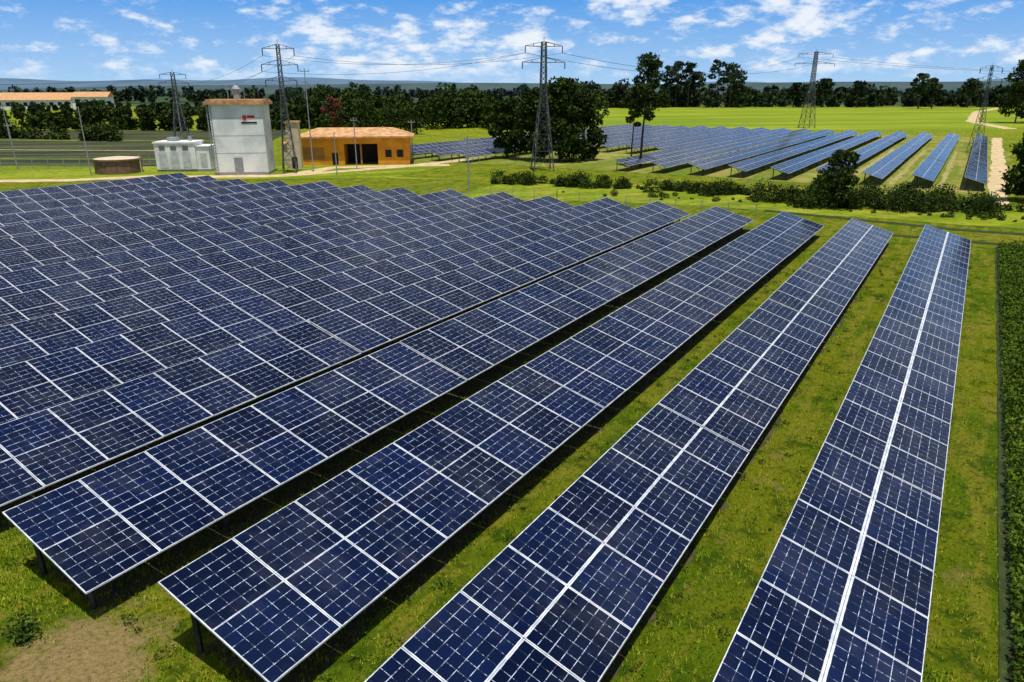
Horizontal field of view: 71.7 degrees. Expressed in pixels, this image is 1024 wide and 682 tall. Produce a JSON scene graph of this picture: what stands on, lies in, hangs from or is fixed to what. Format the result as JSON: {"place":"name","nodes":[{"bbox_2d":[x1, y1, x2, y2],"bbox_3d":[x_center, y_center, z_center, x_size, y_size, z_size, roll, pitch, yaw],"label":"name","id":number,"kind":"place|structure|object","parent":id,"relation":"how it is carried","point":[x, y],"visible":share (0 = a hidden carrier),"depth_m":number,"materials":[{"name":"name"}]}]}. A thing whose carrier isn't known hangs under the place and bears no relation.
{"place":"outdoors","nodes":[
{"label":"outdoors","id":0,"kind":"place"},
{"bbox_2d":[0,130,285,165],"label":"crop field","id":1,"kind":"structure","parent":0,"point":[71,153],"depth_m":176.07,"materials":[{"name":"plant"}]},
{"bbox_2d":[0,116,123,141],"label":"hedgerow","id":2,"kind":"object","parent":1,"relation":"on","point":[100,131],"visible":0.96,"depth_m":202.00,"materials":[{"name":"green plant"}]},
{"bbox_2d":[0,161,449,180],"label":"lawn","id":3,"kind":"structure","parent":0,"point":[28,172],"depth_m":123.07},
{"bbox_2d":[91,155,142,174],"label":"water tank","id":4,"kind":"object","parent":3,"relation":"on","point":[114,165],"visible":1,"depth_m":120.15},
{"bbox_2d":[152,136,216,171],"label":"electrical cabin","id":5,"kind":"object","parent":3,"relation":"on","point":[173,154],"visible":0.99,"depth_m":123.99,"materials":[{"name":"white paint"}]},
{"bbox_2d":[158,152,207,167],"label":"doors","id":6,"kind":"structure","parent":5,"relation":"in","point":[174,157],"depth_m":123.91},
{"bbox_2d":[208,104,275,174],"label":"walls","id":7,"kind":"structure","parent":3,"relation":"on","point":[255,153],"depth_m":117.83,"materials":[{"name":"white paint"}]},
{"bbox_2d":[203,99,271,104],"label":"roof","id":8,"kind":"structure","parent":7,"relation":"on","point":[236,101],"depth_m":115.28,"materials":[{"name":"ceramic"}]},
{"bbox_2d":[301,138,410,164],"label":"walls","id":9,"kind":"structure","parent":3,"relation":"on","point":[373,149],"depth_m":135.10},
{"bbox_2d":[303,144,402,164],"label":"doors and windows","id":10,"kind":"structure","parent":9,"relation":"attached to","point":[318,154],"depth_m":134.46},
{"bbox_2d":[301,127,414,138],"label":"roof","id":11,"kind":"structure","parent":9,"relation":"on","point":[364,132],"depth_m":134.63,"materials":[{"name":"tile"}]},
{"bbox_2d":[0,159,465,181],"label":"dirt road","id":12,"kind":"structure","parent":0,"point":[105,178],"depth_m":117.30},
{"bbox_2d":[284,121,303,168],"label":"concrete pillar building","id":13,"kind":"structure","parent":0,"point":[295,129],"depth_m":127.71,"materials":[{"name":"concrete"}]},
{"bbox_2d":[282,164,449,175],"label":"dirt road","id":14,"kind":"structure","parent":0,"point":[309,171],"depth_m":130.75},
{"bbox_2d":[0,81,1018,92],"bbox_3d":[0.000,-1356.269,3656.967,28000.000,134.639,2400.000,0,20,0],"label":"distant hills","id":15,"kind":"structure","parent":0,"point":[948,86],"depth_m":3087.58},
{"bbox_2d":[0,77,1019,89],"bbox_3d":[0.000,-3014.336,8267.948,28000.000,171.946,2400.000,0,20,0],"label":"distant hills","id":16,"kind":"structure","parent":0,"point":[17,82],"depth_m":7728.86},
{"bbox_2d":[0,93,1023,681],"bbox_3d":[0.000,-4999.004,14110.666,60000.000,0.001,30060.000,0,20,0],"label":"ground","id":17,"kind":"structure","parent":0,"point":[84,647],"depth_m":23.20,"materials":[{"name":"green plant"}]},
{"bbox_2d":[0,610,42,644],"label":"shrub","id":18,"kind":"object","parent":17,"relation":"on","point":[22,635],"visible":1,"depth_m":18.66,"materials":[{"name":"green plant"}]},
{"bbox_2d":[0,97,114,109],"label":"walls","id":19,"kind":"structure","parent":17,"relation":"on","point":[73,103],"depth_m":508.65,"materials":[{"name":"white paint"}]},
{"bbox_2d":[0,92,114,99],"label":"roof","id":20,"kind":"structure","parent":19,"relation":"on","point":[41,96],"depth_m":511.55,"materials":[{"name":"ceramic"}]},
{"bbox_2d":[0,99,338,130],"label":"tree row","id":21,"kind":"object","parent":17,"relation":"on","point":[44,118],"visible":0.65,"depth_m":251.21,"materials":[{"name":"green plant"}]},
{"bbox_2d":[158,72,189,137],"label":"electricity pylon","id":22,"kind":"object","parent":17,"relation":"on","point":[174,109],"visible":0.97,"depth_m":194.18,"materials":[{"name":"metal"}]},
{"bbox_2d":[0,99,416,117],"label":"distant tree line","id":23,"kind":"object","parent":17,"relation":"on","point":[190,111],"visible":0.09,"depth_m":392.03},
{"bbox_2d":[25,97,459,110],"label":"distant tree line","id":24,"kind":"object","parent":17,"relation":"on","point":[67,103],"visible":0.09,"depth_m":492.52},
{"bbox_2d":[261,43,298,173],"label":"electricity pylon","id":25,"kind":"object","parent":17,"relation":"on","point":[282,114],"visible":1,"depth_m":118.93,"materials":[{"name":"metal"}]},
{"bbox_2d":[263,53,560,74],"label":"power lines","id":26,"kind":"object","parent":25,"relation":"attached to","point":[401,64],"visible":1,"depth_m":118.61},
{"bbox_2d":[320,96,345,127],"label":"red flowering tree","id":27,"kind":"object","parent":17,"relation":"on","point":[331,100],"visible":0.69,"depth_m":247.65,"materials":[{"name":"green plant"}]},
{"bbox_2d":[202,87,464,120],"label":"tree row","id":28,"kind":"object","parent":17,"relation":"on","point":[274,104],"visible":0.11,"depth_m":339.99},
{"bbox_2d":[0,222,676,531],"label":"worn ground strip","id":29,"kind":"object","parent":17,"relation":"on","point":[6,524],"visible":0.16,"depth_m":32.54,"materials":[{"name":"soil"}]},
{"bbox_2d":[0,201,689,506],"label":"solar panel row","id":30,"kind":"object","parent":29,"relation":"on","point":[52,445],"visible":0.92,"depth_m":32.74,"materials":[{"name":"blue glass"}]},
{"bbox_2d":[318,99,427,133],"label":"tree row","id":31,"kind":"object","parent":17,"relation":"on","point":[414,113],"visible":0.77,"depth_m":225.31,"materials":[{"name":"green plant"}]},
{"bbox_2d":[47,228,750,606],"bbox_3d":[5.446,-2.334,47.317,3.452,0.001,67.482,12,23,30],"label":"worn ground strip","id":32,"kind":"object","parent":17,"relation":"on","point":[259,510],"visible":0.34,"depth_m":26.90,"materials":[{"name":"soil"}]},
{"bbox_2d":[2,206,753,608],"bbox_3d":[4.965,-3.205,46.570,4.048,2.158,67.250,12,23,30],"label":"solar panel row","id":33,"kind":"object","parent":32,"relation":"on","point":[90,534],"visible":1,"depth_m":26.72,"materials":[{"name":"blue glass"}]},
{"bbox_2d":[301,81,612,129],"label":"tree row","id":34,"kind":"object","parent":17,"relation":"on","point":[455,115],"visible":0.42,"depth_m":261.02,"materials":[{"name":"green plant"}]},
{"bbox_2d":[8,250,971,681],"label":"weeds","id":35,"kind":"object","parent":17,"relation":"on","point":[436,584],"visible":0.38,"depth_m":21.81,"materials":[{"name":"green plant"}]},
{"bbox_2d":[0,83,990,97],"bbox_3d":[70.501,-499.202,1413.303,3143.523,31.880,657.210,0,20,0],"label":"distant tree line","id":36,"kind":"object","parent":17,"relation":"on","point":[522,88],"visible":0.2,"depth_m":1371.84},
{"bbox_2d":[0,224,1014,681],"bbox_3d":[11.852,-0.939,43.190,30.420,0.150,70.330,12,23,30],"label":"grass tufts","id":37,"kind":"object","parent":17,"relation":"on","point":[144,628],"visible":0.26,"depth_m":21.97,"materials":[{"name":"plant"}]},
{"bbox_2d":[205,235,817,681],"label":"worn ground strip","id":38,"kind":"object","parent":17,"relation":"on","point":[297,673],"visible":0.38,"depth_m":22.68,"materials":[{"name":"soil"}]},
{"bbox_2d":[158,211,823,681],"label":"solar panel row","id":39,"kind":"object","parent":38,"relation":"on","point":[278,595],"visible":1,"depth_m":22.85,"materials":[{"name":"blue glass"}]},
{"bbox_2d":[21,84,1006,102],"bbox_3d":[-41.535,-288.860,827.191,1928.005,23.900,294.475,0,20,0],"label":"distant tree line","id":40,"kind":"object","parent":17,"relation":"on","point":[138,95],"visible":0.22,"depth_m":824.94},
{"bbox_2d":[522,41,564,171],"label":"electricity pylon","id":41,"kind":"object","parent":17,"relation":"on","point":[541,84],"visible":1,"depth_m":122.59,"materials":[{"name":"metal"}]},
{"bbox_2d":[600,242,889,681],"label":"worn ground strip","id":42,"kind":"object","parent":17,"relation":"on","point":[618,660],"visible":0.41,"depth_m":24.82,"materials":[{"name":"grass"},{"name":"soil"}]},
{"bbox_2d":[364,218,892,681],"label":"solar panel row","id":43,"kind":"object","parent":42,"relation":"on","point":[566,585],"visible":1,"depth_m":21.06,"materials":[{"name":"blue glass"}]},
{"bbox_2d":[569,78,1023,108],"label":"distant tree line","id":44,"kind":"object","parent":17,"relation":"on","point":[620,96],"visible":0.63,"depth_m":575.01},
{"bbox_2d":[822,248,943,680],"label":"worn ground strip","id":45,"kind":"object","parent":17,"relation":"on","point":[868,515],"depth_m":22.91,"materials":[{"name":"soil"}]},
{"bbox_2d":[713,224,970,681],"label":"solar panel row","id":46,"kind":"object","parent":45,"relation":"on","point":[791,620],"visible":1,"depth_m":20.93,"materials":[{"name":"blue glass"}]},
{"bbox_2d":[763,210,1023,234],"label":"drainage ditch","id":47,"kind":"object","parent":17,"relation":"on","point":[1016,233],"visible":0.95,"depth_m":76.25,"materials":[{"name":"plant"}]},
{"bbox_2d":[995,247,1016,681],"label":"drainage ditch","id":48,"kind":"object","parent":17,"relation":"on","point":[1005,611],"visible":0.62,"depth_m":22.92,"materials":[{"name":"plant"}]},
{"bbox_2d":[998,238,1023,681],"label":"hedge","id":49,"kind":"object","parent":17,"relation":"on","point":[1013,338],"visible":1,"depth_m":30.82,"materials":[{"name":"green plant"}]},
{"bbox_2d":[999,140,1023,196],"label":"tree","id":50,"kind":"object","parent":17,"relation":"on","point":[1015,169],"visible":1,"depth_m":90.98,"materials":[{"name":"green plant"}]},
{"label":"worn ground strip","id":51,"kind":"structure","parent":17,"relation":"on","visible":0},
{"bbox_2d":[0,197,633,424],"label":"solar panel row","id":52,"kind":"object","parent":51,"relation":"on","point":[32,386],"visible":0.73,"depth_m":38.80,"materials":[{"name":"blue glass"}]},
{"bbox_2d":[0,0,1023,83],"label":"sky","id":53,"kind":"structure","parent":0,"point":[61,40],"materials":[{"name":"blue"}]},
{"bbox_2d":[411,133,1018,197],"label":"array grass field","id":54,"kind":"structure","parent":0,"point":[603,160],"depth_m":134.41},
{"bbox_2d":[486,96,523,157],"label":"broadleaf tree","id":55,"kind":"object","parent":54,"relation":"on","point":[505,116],"visible":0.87,"depth_m":144.99,"materials":[{"name":"green plant"}]},
{"bbox_2d":[411,124,632,153],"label":"solar panel row","id":56,"kind":"object","parent":54,"relation":"on","point":[459,141],"visible":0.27,"depth_m":171.91,"materials":[{"name":"blue glass"}]},
{"bbox_2d":[411,124,650,156],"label":"solar panel row","id":57,"kind":"object","parent":54,"relation":"on","point":[420,150],"visible":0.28,"depth_m":159.80,"materials":[{"name":"blue glass"}]},
{"bbox_2d":[509,87,558,160],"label":"broadleaf tree","id":58,"kind":"object","parent":54,"relation":"on","point":[528,122],"visible":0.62,"depth_m":139.76,"materials":[{"name":"green plant"}]},
{"bbox_2d":[429,125,670,160],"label":"solar panel row","id":59,"kind":"object","parent":54,"relation":"on","point":[444,152],"visible":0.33,"depth_m":155.02,"materials":[{"name":"blue glass"}]},
{"bbox_2d":[528,76,589,161],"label":"broadleaf tree","id":60,"kind":"object","parent":54,"relation":"on","point":[560,94],"visible":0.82,"depth_m":137.11,"materials":[{"name":"green plant"}]},
{"bbox_2d":[456,125,687,162],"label":"solar panel row","id":61,"kind":"object","parent":54,"relation":"on","point":[481,152],"visible":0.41,"depth_m":149.93,"materials":[{"name":"blue glass"}]},
{"bbox_2d":[566,93,607,160],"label":"broadleaf tree","id":62,"kind":"object","parent":54,"relation":"on","point":[587,107],"visible":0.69,"depth_m":140.47,"materials":[{"name":"green plant"}]},
{"bbox_2d":[625,92,642,156],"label":"eucalyptus tree","id":63,"kind":"object","parent":54,"relation":"on","point":[633,116],"visible":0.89,"depth_m":130.69,"materials":[{"name":"green plant"}]},
{"bbox_2d":[628,52,668,166],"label":"eucalyptus tree","id":64,"kind":"object","parent":54,"relation":"on","point":[651,62],"visible":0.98,"depth_m":127.20,"materials":[{"name":"green plant"}]},
{"bbox_2d":[591,126,708,147],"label":"solar panel row","id":65,"kind":"object","parent":54,"relation":"on","point":[654,133],"visible":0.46,"depth_m":203.68,"materials":[{"name":"blue glass"}]},
{"bbox_2d":[597,126,728,152],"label":"solar panel row","id":66,"kind":"object","parent":54,"relation":"on","point":[619,143],"visible":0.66,"depth_m":188.34,"materials":[{"name":"blue glass"}]},
{"bbox_2d":[624,127,748,153],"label":"solar panel row","id":67,"kind":"object","parent":54,"relation":"on","point":[648,144],"visible":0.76,"depth_m":183.98,"materials":[{"name":"blue glass"}]},
{"bbox_2d":[615,128,791,170],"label":"solar panel row","id":68,"kind":"object","parent":54,"relation":"on","point":[645,158],"visible":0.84,"depth_m":152.83,"materials":[{"name":"blue glass"}]},
{"bbox_2d":[653,127,768,151],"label":"solar panel row","id":69,"kind":"object","parent":54,"relation":"on","point":[667,146],"visible":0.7,"depth_m":180.89,"materials":[{"name":"blue glass"}]},
{"bbox_2d":[650,129,813,173],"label":"solar panel row","id":70,"kind":"object","parent":54,"relation":"on","point":[686,158],"visible":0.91,"depth_m":149.29,"materials":[{"name":"blue glass"}]},
{"bbox_2d":[689,129,835,175],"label":"solar panel row","id":71,"kind":"object","parent":54,"relation":"on","point":[711,162],"visible":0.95,"depth_m":145.99,"materials":[{"name":"blue glass"}]},
{"bbox_2d":[729,130,858,177],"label":"solar panel row","id":72,"kind":"object","parent":54,"relation":"on","point":[756,162],"visible":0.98,"depth_m":142.38,"materials":[{"name":"blue glass"}]},
{"bbox_2d":[771,130,883,180],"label":"solar panel row","id":73,"kind":"object","parent":54,"relation":"on","point":[794,164],"visible":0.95,"depth_m":137.36,"materials":[{"name":"blue glass"}]},
{"bbox_2d":[815,131,907,176],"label":"solar panel row","id":74,"kind":"object","parent":54,"relation":"on","point":[869,150],"visible":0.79,"depth_m":159.02,"materials":[{"name":"blue glass"}]},
{"bbox_2d":[862,132,933,184],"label":"solar panel row","id":75,"kind":"object","parent":54,"relation":"on","point":[882,168],"visible":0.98,"depth_m":132.09,"materials":[{"name":"blue glass"}]},
{"bbox_2d":[912,132,959,187],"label":"solar panel row","id":76,"kind":"object","parent":54,"relation":"on","point":[929,167],"visible":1,"depth_m":127.58,"materials":[{"name":"blue glass"}]},
{"bbox_2d":[965,133,987,190],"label":"solar panel row","id":77,"kind":"object","parent":54,"relation":"on","point":[977,167],"visible":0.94,"depth_m":122.82,"materials":[{"name":"blue glass"}]},
{"bbox_2d":[966,65,1002,151],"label":"electricity pylon","id":78,"kind":"object","parent":54,"relation":"on","point":[988,83],"visible":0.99,"depth_m":157.46,"materials":[{"name":"metal"}]},
{"bbox_2d":[706,59,727,99],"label":"distant tree","id":79,"kind":"object","parent":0,"point":[714,68],"visible":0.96,"depth_m":561.88,"materials":[{"name":"green plant"}]},
{"bbox_2d":[463,183,1023,228],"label":"lawn","id":80,"kind":"structure","parent":0,"point":[632,193],"depth_m":90.51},
{"bbox_2d":[490,168,643,189],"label":"hedgerow","id":81,"kind":"object","parent":80,"relation":"on","point":[580,180],"visible":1,"depth_m":104.95,"materials":[{"name":"green plant"}]},
{"bbox_2d":[642,176,762,196],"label":"hedgerow","id":82,"kind":"object","parent":80,"relation":"on","point":[714,188],"visible":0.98,"depth_m":98.03,"materials":[{"name":"green plant"}]},
{"bbox_2d":[562,189,1023,221],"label":"hedgerow","id":83,"kind":"object","parent":80,"relation":"on","point":[850,207],"visible":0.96,"depth_m":85.25,"materials":[{"name":"green plant"}]},
{"bbox_2d":[811,149,860,207],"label":"tree","id":84,"kind":"object","parent":80,"relation":"on","point":[845,171],"visible":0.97,"depth_m":84.78,"materials":[{"name":"green plant"}]},
{"bbox_2d":[798,180,961,204],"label":"hedgerow","id":85,"kind":"object","parent":80,"relation":"on","point":[903,187],"visible":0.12,"depth_m":89.42,"materials":[{"name":"green plant"}]},
{"bbox_2d":[745,178,1023,216],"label":"hedgerow","id":86,"kind":"object","parent":80,"relation":"on","point":[924,203],"visible":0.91,"depth_m":84.56,"materials":[{"name":"green plant"}]},
{"bbox_2d":[585,107,1023,129],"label":"meadow","id":87,"kind":"structure","parent":0,"point":[886,118],"depth_m":351.26,"materials":[{"name":"green plant"}]},
{"bbox_2d":[660,65,678,107],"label":"distant tree","id":88,"kind":"object","parent":87,"relation":"on","point":[670,81],"visible":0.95,"depth_m":552.33,"materials":[{"name":"green plant"}]},
{"bbox_2d":[679,61,696,106],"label":"distant tree","id":89,"kind":"object","parent":87,"relation":"on","point":[690,66],"visible":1,"depth_m":555.90,"materials":[{"name":"green plant"}]},
{"bbox_2d":[721,62,741,107],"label":"distant tree","id":90,"kind":"object","parent":87,"relation":"on","point":[730,77],"visible":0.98,"depth_m":550.38,"materials":[{"name":"green plant"}]},
{"bbox_2d":[795,51,834,127],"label":"electricity pylon","id":91,"kind":"object","parent":87,"relation":"on","point":[813,76],"visible":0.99,"depth_m":259.15,"materials":[{"name":"metal"}]},
{"bbox_2d":[847,80,869,106],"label":"distant tree","id":92,"kind":"object","parent":87,"relation":"on","point":[860,88],"visible":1,"depth_m":559.33,"materials":[{"name":"green plant"}]},
{"bbox_2d":[909,73,932,108],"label":"distant tree","id":93,"kind":"object","parent":87,"relation":"on","point":[925,86],"visible":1,"depth_m":525.34,"materials":[{"name":"green plant"}]},
{"bbox_2d":[924,77,943,107],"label":"distant tree","id":94,"kind":"object","parent":87,"relation":"on","point":[937,87],"visible":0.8,"depth_m":530.78,"materials":[{"name":"green plant"}]},
{"bbox_2d":[959,78,984,107],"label":"distant tree","id":95,"kind":"object","parent":87,"relation":"on","point":[971,85],"visible":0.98,"depth_m":554.42,"materials":[{"name":"green plant"}]},
{"bbox_2d":[998,59,1023,122],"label":"broadleaf tree","id":96,"kind":"object","parent":87,"relation":"on","point":[1017,93],"visible":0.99,"depth_m":300.15,"materials":[{"name":"green plant"}]},
{"bbox_2d":[987,138,1008,204],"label":"dirt road","id":97,"kind":"structure","parent":0,"point":[997,156],"depth_m":127.55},
{"label":"worn ground strip","id":98,"kind":"structure","parent":0,"visible":0},
{"bbox_2d":[0,196,574,367],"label":"solar panel row","id":99,"kind":"object","parent":98,"relation":"on","point":[25,340],"visible":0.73,"depth_m":45.23,"materials":[{"name":"blue glass"}]},
{"label":"worn ground strip","id":100,"kind":"structure","parent":0,"visible":0},
{"bbox_2d":[0,192,523,326],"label":"solar panel row","id":101,"kind":"object","parent":100,"relation":"on","point":[24,306],"visible":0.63,"depth_m":51.82,"materials":[{"name":"blue glass"}]},
{"label":"worn ground strip","id":102,"kind":"structure","parent":0,"visible":0},
{"bbox_2d":[0,189,470,296],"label":"solar panel row","id":103,"kind":"object","parent":102,"relation":"on","point":[33,278],"visible":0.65,"depth_m":57.17,"materials":[{"name":"blue glass"}]},
{"label":"worn ground strip","id":104,"kind":"structure","parent":0,"visible":0},
{"bbox_2d":[0,187,417,273],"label":"solar panel row","id":105,"kind":"object","parent":104,"relation":"on","point":[15,261],"visible":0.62,"depth_m":62.50,"materials":[{"name":"blue glass"}]},
{"label":"worn ground strip","id":106,"kind":"structure","parent":0,"visible":0},
{"bbox_2d":[0,185,375,257],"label":"solar panel row","id":107,"kind":"object","parent":106,"relation":"on","point":[39,240],"visible":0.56,"depth_m":67.96,"materials":[{"name":"blue glass"}]},
{"label":"worn ground strip","id":108,"kind":"structure","parent":0,"visible":0},
{"bbox_2d":[0,181,338,238],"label":"solar panel row","id":109,"kind":"object","parent":108,"relation":"on","point":[26,229],"visible":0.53,"depth_m":73.11,"materials":[{"name":"blue glass"}]},
{"label":"worn ground strip","id":110,"kind":"structure","parent":0,"visible":0},
{"bbox_2d":[0,180,290,226],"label":"solar panel row","id":111,"kind":"object","parent":110,"relation":"on","point":[28,217],"visible":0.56,"depth_m":77.39,"materials":[{"name":"blue glass"}]},
{"label":"worn ground strip","id":112,"kind":"structure","parent":0,"visible":0},
{"bbox_2d":[0,179,248,215],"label":"solar panel row","id":113,"kind":"object","parent":112,"relation":"on","point":[72,202],"visible":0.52,"depth_m":82.58,"materials":[{"name":"blue glass"}]},
{"label":"worn ground strip","id":114,"kind":"structure","parent":0,"visible":0},
{"bbox_2d":[0,175,218,206],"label":"solar panel row","id":115,"kind":"object","parent":114,"relation":"on","point":[19,200],"visible":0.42,"depth_m":86.92,"materials":[{"name":"blue glass"}]},
{"label":"worn ground strip","id":116,"kind":"structure","parent":0,"visible":0},
{"bbox_2d":[0,173,189,198],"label":"solar panel row","id":117,"kind":"object","parent":116,"relation":"on","point":[83,186],"visible":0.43,"depth_m":92.05,"materials":[{"name":"blue glass"}]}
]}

